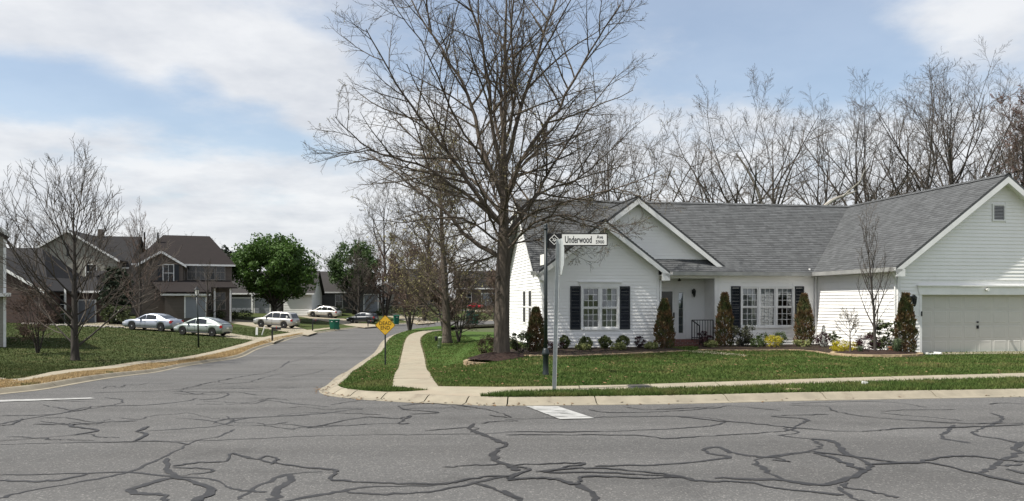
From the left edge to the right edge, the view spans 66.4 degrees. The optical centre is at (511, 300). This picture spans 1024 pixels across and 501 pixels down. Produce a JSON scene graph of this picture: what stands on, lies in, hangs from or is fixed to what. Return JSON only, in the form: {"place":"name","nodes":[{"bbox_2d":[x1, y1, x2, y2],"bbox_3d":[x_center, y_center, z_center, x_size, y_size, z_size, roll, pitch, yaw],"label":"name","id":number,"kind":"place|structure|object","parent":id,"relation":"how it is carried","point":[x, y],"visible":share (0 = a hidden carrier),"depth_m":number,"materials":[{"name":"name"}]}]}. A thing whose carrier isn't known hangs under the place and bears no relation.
{"place":"outdoors","nodes":[
{"label":"outdoors","id":0,"kind":"place"},
{"bbox_2d":[0,317,318,378],"bbox_3d":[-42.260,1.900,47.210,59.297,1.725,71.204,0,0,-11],"label":"lawn","id":1,"kind":"structure","parent":0,"point":[124,348],"depth_m":42.40,"materials":[{"name":"green plant"}]},
{"bbox_2d":[0,227,10,346],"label":"grey sided house","id":2,"kind":"structure","parent":1,"relation":"on","point":[2,315],"depth_m":37.92,"materials":[{"name":"beige"}]},
{"bbox_2d":[2,278,61,352],"bbox_3d":[-21.494,0.741,35.312,2.344,3.558,2.304,0,0,-45],"label":"crape myrtle","id":3,"kind":"object","parent":1,"relation":"on","point":[43,318],"visible":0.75,"depth_m":35.31,"materials":[{"name":"brown plant"}]},
{"bbox_2d":[6,244,129,323],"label":"brick house","id":4,"kind":"structure","parent":1,"relation":"on","point":[57,288],"depth_m":65.50,"materials":[{"name":"brown brick"}]},
{"bbox_2d":[78,299,95,321],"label":"garage door","id":5,"kind":"structure","parent":4,"relation":"in","point":[81,306],"depth_m":67.19,"materials":[{"name":"grey"}]},
{"bbox_2d":[0,133,182,360],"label":"bare tree","id":6,"kind":"object","parent":1,"relation":"on","point":[74,340],"visible":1,"depth_m":32.91,"materials":[{"name":"grey plant"}]},
{"bbox_2d":[99,302,115,323],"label":"bush","id":7,"kind":"object","parent":1,"relation":"on","point":[104,317],"visible":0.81,"depth_m":63.88,"materials":[{"name":"green plant"}]},
{"bbox_2d":[96,266,134,323],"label":"evergreen tree","id":8,"kind":"object","parent":1,"relation":"on","point":[111,282],"visible":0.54,"depth_m":65.46,"materials":[{"name":"green plant"}]},
{"bbox_2d":[113,306,132,325],"bbox_3d":[-31.771,1.218,64.008,1.442,1.770,1.495,0,0,-4],"label":"bush","id":9,"kind":"object","parent":1,"relation":"on","point":[120,317],"visible":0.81,"depth_m":63.78,"materials":[{"name":"green plant"}]},
{"bbox_2d":[109,196,176,316],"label":"bare tree","id":10,"kind":"object","parent":1,"relation":"on","point":[139,313],"visible":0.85,"depth_m":61.56,"materials":[{"name":"brown plant"}]},
{"bbox_2d":[194,286,199,347],"bbox_3d":[-17.569,0.995,43.648,0.314,3.652,0.314,0,0,22],"label":"lamp post","id":11,"kind":"object","parent":1,"relation":"on","point":[196,290],"visible":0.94,"depth_m":43.61,"materials":[{"name":"black metal"}]},
{"bbox_2d":[186,259,227,316],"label":"bare tree","id":12,"kind":"object","parent":1,"relation":"on","point":[207,293],"visible":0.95,"depth_m":71.83,"materials":[{"name":"brown plant"}]},
{"bbox_2d":[1,327,329,380],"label":"pavement","id":13,"kind":"structure","parent":0,"point":[142,362],"depth_m":33.83,"materials":[{"name":"concrete"}]},
{"bbox_2d":[78,322,286,342],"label":"driveway","id":14,"kind":"structure","parent":0,"point":[240,337],"depth_m":56.43,"materials":[{"name":"concrete"}]},
{"bbox_2d":[122,313,183,330],"bbox_3d":[-27.122,1.572,59.166,4.233,1.287,1.791,3,1,12],"label":"parked car","id":15,"kind":"object","parent":14,"relation":"on","point":[160,321],"visible":0.97,"depth_m":58.44,"materials":[{"name":"grey paint"}]},
{"bbox_2d":[174,317,232,335],"bbox_3d":[-21.941,1.790,55.667,3.853,1.294,1.689,3,1,12],"label":"parked car","id":16,"kind":"object","parent":14,"relation":"on","point":[211,326],"visible":0.95,"depth_m":55.01,"materials":[{"name":"grey paint"}]},
{"bbox_2d":[226,319,316,335],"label":"driveway","id":17,"kind":"structure","parent":0,"point":[252,324],"depth_m":72.43,"materials":[{"name":"concrete"}]},
{"bbox_2d":[253,312,299,327],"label":"parked car","id":18,"kind":"object","parent":17,"relation":"on","point":[286,319],"visible":1,"depth_m":71.44,"materials":[{"name":"grey paint"}]},
{"bbox_2d":[130,308,493,331],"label":"lawn","id":19,"kind":"structure","parent":0,"point":[322,324],"depth_m":90.58,"materials":[{"name":"green plant"}]},
{"bbox_2d":[35,229,145,314],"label":"cream house","id":20,"kind":"structure","parent":19,"relation":"on","point":[121,245],"depth_m":82.67,"materials":[{"name":"grey"}]},
{"bbox_2d":[230,232,321,311],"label":"leafy tree","id":21,"kind":"object","parent":19,"relation":"on","point":[285,263],"visible":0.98,"depth_m":84.11,"materials":[{"name":"green plant"}]},
{"bbox_2d":[232,271,324,316],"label":"white far house","id":22,"kind":"structure","parent":19,"relation":"on","point":[301,306],"depth_m":97.52,"materials":[{"name":"grey"}]},
{"bbox_2d":[232,297,250,312],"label":"garage door","id":23,"kind":"structure","parent":22,"relation":"in","point":[238,303],"depth_m":97.52,"materials":[{"name":"grey metal"}]},
{"bbox_2d":[254,297,270,313],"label":"garage door","id":24,"kind":"structure","parent":22,"relation":"in","point":[258,306],"depth_m":97.76,"materials":[{"name":"grey metal"}]},
{"bbox_2d":[320,271,380,313],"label":"grey far house","id":25,"kind":"structure","parent":19,"relation":"on","point":[332,296],"depth_m":105.72,"materials":[{"name":"grey"}]},
{"bbox_2d":[363,294,378,311],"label":"garage door","id":26,"kind":"structure","parent":25,"relation":"in","point":[375,306],"depth_m":104.75,"materials":[{"name":"grey metal"}]},
{"bbox_2d":[324,238,379,314],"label":"leafy tree","id":27,"kind":"object","parent":19,"relation":"on","point":[335,264],"visible":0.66,"depth_m":102.73,"materials":[{"name":"green plant"}]},
{"bbox_2d":[311,213,400,278],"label":"bare tree","id":28,"kind":"object","parent":19,"relation":"on","point":[359,242],"visible":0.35,"depth_m":129.27,"materials":[{"name":"brown plant"}]},
{"bbox_2d":[338,244,380,312],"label":"bare tree","id":29,"kind":"object","parent":19,"relation":"on","point":[359,283],"visible":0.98,"depth_m":91.71,"materials":[{"name":"brown plant"}]},
{"bbox_2d":[347,176,417,281],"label":"bare tree","id":30,"kind":"object","parent":19,"relation":"on","point":[383,214],"visible":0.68,"depth_m":118.07,"materials":[{"name":"grey plant"}]},
{"bbox_2d":[365,248,411,315],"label":"crape myrtle","id":31,"kind":"object","parent":19,"relation":"on","point":[388,302],"visible":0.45,"depth_m":93.76,"materials":[{"name":"brown plant"}]},
{"bbox_2d":[379,269,441,311],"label":"cream far house","id":32,"kind":"structure","parent":19,"relation":"on","point":[392,296],"depth_m":113.17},
{"bbox_2d":[384,231,440,320],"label":"crape myrtle","id":33,"kind":"object","parent":19,"relation":"on","point":[421,304],"visible":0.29,"depth_m":91.88,"materials":[{"name":"brown plant"}]},
{"bbox_2d":[376,176,497,284],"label":"bare tree","id":34,"kind":"object","parent":19,"relation":"on","point":[478,253],"visible":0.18,"depth_m":127.37,"materials":[{"name":"grey plant"}]},
{"bbox_2d":[454,271,495,307],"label":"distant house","id":35,"kind":"structure","parent":19,"relation":"on","point":[470,297],"depth_m":124.91,"materials":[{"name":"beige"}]},
{"bbox_2d":[509,139,622,226],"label":"bare tree","id":36,"kind":"object","parent":19,"relation":"on","point":[572,179],"visible":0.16,"depth_m":95.18,"materials":[{"name":"grey plant"}]},
{"bbox_2d":[298,315,375,327],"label":"driveway","id":37,"kind":"structure","parent":0,"point":[343,321],"depth_m":88.57,"materials":[{"name":"concrete"}]},
{"bbox_2d":[307,306,341,317],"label":"parked car","id":38,"kind":"object","parent":37,"relation":"on","point":[331,311],"visible":1,"depth_m":94.60,"materials":[{"name":"white paint"}]},
{"bbox_2d":[346,312,378,322],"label":"parked car","id":39,"kind":"object","parent":37,"relation":"on","point":[362,317],"visible":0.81,"depth_m":87.00,"materials":[{"name":"black paint"}]},
{"bbox_2d":[345,326,454,391],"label":"lawn","id":40,"kind":"structure","parent":0,"point":[424,329],"depth_m":42.38,"materials":[{"name":"green plant"}]},
{"bbox_2d":[375,315,394,364],"bbox_3d":[-5.200,1.770,32.123,0.806,2.346,0.052,0,0,-4],"label":"warning sign","id":41,"kind":"object","parent":40,"relation":"on","point":[385,325],"visible":0.98,"depth_m":32.11,"materials":[{"name":"yellow metal"}]},
{"bbox_2d":[375,242,431,329],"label":"crape myrtle","id":42,"kind":"object","parent":40,"relation":"on","point":[408,321],"visible":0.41,"depth_m":69.09,"materials":[{"name":"brown plant"}]},
{"bbox_2d":[382,312,434,323],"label":"driveway","id":43,"kind":"structure","parent":0,"point":[415,321],"depth_m":94.34,"materials":[{"name":"concrete"}]},
{"bbox_2d":[392,329,440,386],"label":"pavement","id":44,"kind":"structure","parent":0,"point":[412,370],"depth_m":30.84,"materials":[{"name":"concrete"}]},
{"bbox_2d":[348,386,505,396],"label":"corner pavement","id":45,"kind":"structure","parent":0,"point":[454,390],"depth_m":16.29,"materials":[{"name":"concrete"}]},
{"bbox_2d":[449,300,507,404],"bbox_3d":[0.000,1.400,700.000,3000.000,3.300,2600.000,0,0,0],"label":"ground","id":46,"kind":"structure","parent":0,"point":[486,329],"depth_m":83.21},
{"bbox_2d":[0,195,45,247],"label":"bare tree","id":47,"kind":"object","parent":46,"relation":"on","point":[22,227],"visible":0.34,"depth_m":118.37,"materials":[{"name":"grey plant"}]},
{"bbox_2d":[131,232,237,321],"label":"brown roof house","id":48,"kind":"structure","parent":46,"relation":"on","point":[177,301],"depth_m":79.84,"materials":[{"name":"beige"}]},
{"bbox_2d":[163,264,173,280],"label":"window","id":49,"kind":"structure","parent":48,"relation":"in","point":[170,267],"depth_m":77.16,"materials":[{"name":"white glass"}]},
{"bbox_2d":[184,296,206,317],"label":"garage door","id":50,"kind":"structure","parent":48,"relation":"in","point":[190,307],"depth_m":76.11,"materials":[{"name":"grey metal"}]},
{"bbox_2d":[216,292,225,309],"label":"window","id":51,"kind":"structure","parent":48,"relation":"in","point":[222,297],"depth_m":81.30,"materials":[{"name":"grey"}]},
{"bbox_2d":[559,122,648,199],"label":"bare tree","id":52,"kind":"object","parent":46,"relation":"on","point":[594,170],"visible":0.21,"depth_m":79.56,"materials":[{"name":"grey plant"}]},
{"bbox_2d":[553,98,722,201],"bbox_3d":[10.372,-7.398,66.835,17.625,19.703,15.574,0,2,-7],"label":"bare tree","id":53,"kind":"object","parent":46,"relation":"on","point":[647,145],"visible":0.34,"depth_m":64.78,"materials":[{"name":"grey plant"}]},
{"bbox_2d":[768,68,937,205],"bbox_3d":[27.248,-7.965,60.518,16.292,20.961,14.891,0,0,-16],"label":"bare tree","id":54,"kind":"object","parent":46,"relation":"on","point":[859,156],"visible":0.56,"depth_m":60.00,"materials":[{"name":"grey plant"}]},
{"bbox_2d":[824,82,941,204],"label":"bare tree","id":55,"kind":"object","parent":46,"relation":"on","point":[902,147],"visible":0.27,"depth_m":67.59,"materials":[{"name":"grey plant"}]},
{"bbox_2d":[814,36,1023,202],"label":"bare tree","id":56,"kind":"object","parent":46,"relation":"on","point":[952,156],"visible":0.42,"depth_m":62.08,"materials":[{"name":"grey plant"}]},
{"bbox_2d":[898,67,1023,192],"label":"bare tree","id":57,"kind":"object","parent":46,"relation":"on","point":[1003,116],"visible":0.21,"depth_m":64.97,"materials":[{"name":"brown plant"}]},
{"bbox_2d":[0,321,1023,500],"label":"road","id":58,"kind":"structure","parent":0,"point":[268,423],"depth_m":10.80,"materials":[{"name":"grey asphalt"}]},
{"bbox_2d":[0,320,492,394],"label":"kerb","id":59,"kind":"structure","parent":58,"relation":"on","point":[45,386],"depth_m":22.86,"materials":[{"name":"concrete"}]},
{"bbox_2d":[319,324,1023,405],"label":"kerb","id":60,"kind":"structure","parent":58,"relation":"on","point":[336,389],"depth_m":15.63,"materials":[{"name":"concrete"}]},
{"bbox_2d":[0,0,1023,296],"label":"sky","id":61,"kind":"structure","parent":0,"point":[202,111],"materials":[{"name":"blue"}]},
{"bbox_2d":[338,330,1023,391],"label":"lawn","id":62,"kind":"structure","parent":0,"point":[476,336],"depth_m":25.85,"materials":[{"name":"green plant"}]},
{"bbox_2d":[365,116,495,342],"bbox_3d":[-3.870,-4.518,48.435,9.539,14.687,10.325,0,0,0],"label":"oak tree","id":63,"kind":"object","parent":62,"relation":"on","point":[446,323],"visible":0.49,"depth_m":48.57,"materials":[{"name":"brown plant"}]},
{"bbox_2d":[421,250,480,328],"bbox_3d":[-4.806,-0.539,58.544,4.537,6.887,4.459,0,0,-19],"label":"crape myrtle","id":64,"kind":"object","parent":62,"relation":"on","point":[438,303],"visible":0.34,"depth_m":57.74,"materials":[{"name":"brown plant"}]},
{"bbox_2d":[439,276,490,341],"bbox_3d":[-3.022,0.537,50.068,2.973,4.591,3.024,0,0,-40],"label":"crape myrtle","id":65,"kind":"object","parent":62,"relation":"on","point":[458,331],"visible":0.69,"depth_m":49.88,"materials":[{"name":"brown plant"}]},
{"bbox_2d":[477,265,495,320],"bbox_3d":[-1.411,-0.001,62.376,3.716,5.739,3.781,0,0,26],"label":"crape myrtle","id":66,"kind":"object","parent":62,"relation":"on","point":[488,309],"visible":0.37,"depth_m":62.41,"materials":[{"name":"brown plant"}]},
{"bbox_2d":[463,352,524,365],"bbox_3d":[-0.429,1.991,26.959,2.512,0.510,2.481,0,0,0],"label":"planting bed","id":67,"kind":"object","parent":62,"relation":"on","point":[492,356],"visible":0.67,"depth_m":26.38,"materials":[{"name":"soil"}]},
{"bbox_2d":[477,334,493,353],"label":"round shrub","id":68,"kind":"object","parent":67,"relation":"on","point":[491,342],"visible":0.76,"depth_m":29.46,"materials":[{"name":"green plant"}]},
{"bbox_2d":[302,0,683,352],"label":"oak tree","id":69,"kind":"object","parent":67,"relation":"on","point":[503,185],"visible":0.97,"depth_m":26.39,"materials":[{"name":"brown plant"}]},
{"bbox_2d":[540,223,607,375],"bbox_3d":[1.452,0.043,19.611,1.777,3.976,0.647,0,0,20],"label":"street sign","id":70,"kind":"object","parent":62,"relation":"on","point":[584,239],"visible":0.98,"depth_m":19.58,"materials":[{"name":"white metal"}]},
{"bbox_2d":[510,346,687,356],"bbox_3d":[3.137,1.972,29.388,6.730,0.294,6.373,0,0,0],"label":"planting bed","id":71,"kind":"object","parent":62,"relation":"on","point":[560,351],"visible":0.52,"depth_m":28.26,"materials":[{"name":"soil"}]},
{"bbox_2d":[510,330,532,352],"bbox_3d":[0.362,1.526,28.463,1.145,0.936,0.837,0,0,-38],"label":"loose shrub","id":72,"kind":"object","parent":71,"relation":"on","point":[515,345],"visible":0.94,"depth_m":28.29,"materials":[{"name":"green plant"}]},
{"bbox_2d":[525,306,543,351],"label":"columnar conifer","id":73,"kind":"object","parent":71,"relation":"on","point":[535,327],"visible":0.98,"depth_m":28.42,"materials":[{"name":"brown plant"}]},
{"bbox_2d":[598,335,612,347],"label":"boxwood","id":74,"kind":"object","parent":71,"relation":"on","point":[606,340],"visible":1,"depth_m":29.96,"materials":[{"name":"green plant"}]},
{"bbox_2d":[652,298,675,347],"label":"columnar conifer","id":75,"kind":"object","parent":71,"relation":"on","point":[664,312],"visible":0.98,"depth_m":30.43,"materials":[{"name":"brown plant"}]},
{"bbox_2d":[570,109,678,200],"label":"bare tree","id":76,"kind":"object","parent":62,"relation":"on","point":[608,172],"visible":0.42,"depth_m":57.45,"materials":[{"name":"brown plant"}]},
{"bbox_2d":[313,350,1010,405],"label":"fallen leaves","id":77,"kind":"object","parent":62,"relation":"on","point":[607,379],"visible":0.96,"depth_m":20.79,"materials":[{"name":"brown plant"}]},
{"bbox_2d":[648,102,793,203],"bbox_3d":[15.258,-6.260,59.165,14.227,17.525,12.594,0,0,14],"label":"bare tree","id":78,"kind":"object","parent":62,"relation":"on","point":[725,157],"visible":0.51,"depth_m":59.42,"materials":[{"name":"brown plant"}]},
{"bbox_2d":[645,68,882,204],"bbox_3d":[17.555,-7.210,56.379,17.303,19.342,15.288,0,-2,-22],"label":"bare tree","id":79,"kind":"object","parent":62,"relation":"on","point":[750,186],"visible":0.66,"depth_m":56.57,"materials":[{"name":"grey plant"}]},
{"bbox_2d":[509,173,1023,351],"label":"white house","id":80,"kind":"structure","parent":62,"relation":"on","point":[954,254],"depth_m":31.28,"materials":[{"name":"plastic"}]},
{"bbox_2d":[578,282,622,329],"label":"window","id":81,"kind":"structure","parent":80,"relation":"in","point":[599,300],"depth_m":31.09,"materials":[{"name":"white glass"}]},
{"bbox_2d":[661,287,686,338],"bbox_3d":[6.583,0.530,33.439,1.870,2.220,0.175,0,0,-9],"label":"front door","id":82,"kind":"structure","parent":80,"relation":"in","point":[672,293],"depth_m":33.53,"materials":[{"name":"white wood"}]},
{"bbox_2d":[741,286,794,327],"bbox_3d":[10.676,0.260,33.340,2.500,1.820,0.970,0,0,-9],"label":"window","id":83,"kind":"structure","parent":80,"relation":"in","point":[761,306],"depth_m":33.03,"materials":[{"name":"white glass"}]},
{"bbox_2d":[919,295,1023,351],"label":"garage door","id":84,"kind":"structure","parent":80,"relation":"in","point":[948,323],"depth_m":28.69,"materials":[{"name":"paint"}]},
{"bbox_2d":[697,344,871,353],"bbox_3d":[10.277,1.877,29.572,6.504,0.105,6.239,0,0,-10],"label":"planting bed","id":85,"kind":"object","parent":62,"relation":"on","point":[826,349],"visible":0.49,"depth_m":30.04,"materials":[{"name":"soil"}]},
{"bbox_2d":[714,291,735,345],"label":"columnar conifer","id":86,"kind":"object","parent":85,"relation":"on","point":[724,309],"visible":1,"depth_m":31.54,"materials":[{"name":"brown plant"}]},
{"bbox_2d":[731,324,755,346],"bbox_3d":[9.233,1.421,31.327,1.070,1.013,0.979,0,0,-12],"label":"loose shrub","id":87,"kind":"object","parent":85,"relation":"on","point":[739,341],"visible":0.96,"depth_m":31.19,"materials":[{"name":"green plant"}]},
{"bbox_2d":[764,334,782,346],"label":"gold shrub","id":88,"kind":"object","parent":85,"relation":"on","point":[770,339],"visible":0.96,"depth_m":30.75,"materials":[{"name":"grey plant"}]},
{"bbox_2d":[793,292,815,344],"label":"columnar conifer","id":89,"kind":"object","parent":85,"relation":"on","point":[804,309],"visible":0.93,"depth_m":32.14,"materials":[{"name":"green plant"}]},
{"bbox_2d":[814,332,830,346],"bbox_3d":[12.301,1.560,31.004,0.644,0.736,0.669,0,0,37],"label":"barberry","id":90,"kind":"object","parent":85,"relation":"on","point":[819,339],"visible":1,"depth_m":30.98,"materials":[{"name":"grey plant"}]},
{"bbox_2d":[676,63,904,205],"bbox_3d":[19.936,-7.795,61.235,16.197,20.585,14.647,0,0,-1],"label":"bare tree","id":91,"kind":"object","parent":62,"relation":"on","point":[778,183],"visible":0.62,"depth_m":58.93,"materials":[{"name":"brown plant"}]},
{"bbox_2d":[764,99,879,204],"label":"bare tree","id":92,"kind":"object","parent":62,"relation":"on","point":[821,158],"visible":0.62,"depth_m":57.70,"materials":[{"name":"brown plant"}]},
{"bbox_2d":[816,98,937,204],"bbox_3d":[28.087,-6.577,59.760,9.836,18.121,8.684,0,0,-4],"label":"bare tree","id":93,"kind":"object","parent":62,"relation":"on","point":[865,162],"visible":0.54,"depth_m":59.44,"materials":[{"name":"brown plant"}]},
{"bbox_2d":[830,349,924,357],"bbox_3d":[12.516,1.790,26.898,3.206,0.241,2.374,0,0,0],"label":"planting bed","id":94,"kind":"object","parent":62,"relation":"on","point":[875,353],"visible":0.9,"depth_m":26.30,"materials":[{"name":"soil"}]},
{"bbox_2d":[830,339,852,350],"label":"gold shrub","id":95,"kind":"object","parent":94,"relation":"on","point":[840,348],"visible":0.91,"depth_m":27.55,"materials":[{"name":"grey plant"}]},
{"bbox_2d":[835,306,863,351],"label":"young tree","id":96,"kind":"object","parent":94,"relation":"on","point":[854,323],"visible":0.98,"depth_m":26.92,"materials":[{"name":"brown plant"}]},
{"bbox_2d":[852,333,881,349],"bbox_3d":[12.546,1.521,27.606,0.842,0.815,0.899,0,0,-44],"label":"barberry","id":97,"kind":"object","parent":94,"relation":"on","point":[860,342],"visible":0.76,"depth_m":27.52,"materials":[{"name":"brown plant"}]},
{"bbox_2d":[856,198,895,350],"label":"young tree","id":98,"kind":"object","parent":94,"relation":"on","point":[875,321],"visible":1,"depth_m":26.64,"materials":[{"name":"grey plant"}]},
{"bbox_2d":[862,319,894,349],"bbox_3d":[13.205,1.286,28.084,1.169,1.283,0.920,0,0,14],"label":"leafy shrub","id":99,"kind":"object","parent":94,"relation":"on","point":[884,340],"visible":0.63,"depth_m":28.09,"materials":[{"name":"green plant"}]},
{"bbox_2d":[891,291,918,351],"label":"columnar conifer","id":100,"kind":"object","parent":94,"relation":"on","point":[902,319],"visible":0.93,"depth_m":27.14,"materials":[{"name":"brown plant"}]},
{"bbox_2d":[838,57,977,203],"bbox_3d":[29.693,-7.395,58.377,10.695,19.778,9.529,0,0,-21],"label":"bare tree","id":101,"kind":"object","parent":62,"relation":"on","point":[925,139],"visible":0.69,"depth_m":57.75,"materials":[{"name":"grey plant"}]},
{"bbox_2d":[867,63,1023,195],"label":"bare tree","id":102,"kind":"object","parent":62,"relation":"on","point":[1005,158],"visible":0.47,"depth_m":57.52,"materials":[{"name":"brown plant"}]},
{"bbox_2d":[898,57,1023,191],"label":"bare tree","id":103,"kind":"object","parent":62,"relation":"on","point":[950,172],"visible":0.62,"depth_m":59.17,"materials":[{"name":"brown plant"}]},
{"bbox_2d":[983,85,1023,186],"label":"red budding tree","id":104,"kind":"object","parent":62,"relation":"on","point":[1016,147],"visible":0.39,"depth_m":57.90,"materials":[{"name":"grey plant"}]},
{"bbox_2d":[506,373,1023,390],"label":"pavement","id":105,"kind":"structure","parent":0,"point":[587,387],"depth_m":18.00,"materials":[{"name":"concrete"}]},
{"bbox_2d":[552,238,563,388],"bbox_3d":[0.916,0.446,16.291,0.181,3.468,0.748,0,0,-9],"label":"stop sign","id":106,"kind":"object","parent":105,"relation":"on","point":[559,264],"visible":0.87,"depth_m":16.32,"materials":[{"name":"metal"}]},
{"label":"verge","id":107,"kind":"structure","parent":0,"visible":0},
{"bbox_2d":[0,332,302,387],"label":"grass","id":108,"kind":"structure","parent":107,"relation":"on","point":[57,377],"depth_m":26.91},
{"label":"lawn","id":109,"kind":"structure","parent":0,"visible":0},
{"bbox_2d":[480,374,1023,397],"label":"grass","id":110,"kind":"structure","parent":109,"relation":"on","point":[988,382],"depth_m":16.30,"materials":[{"name":"green plant"}]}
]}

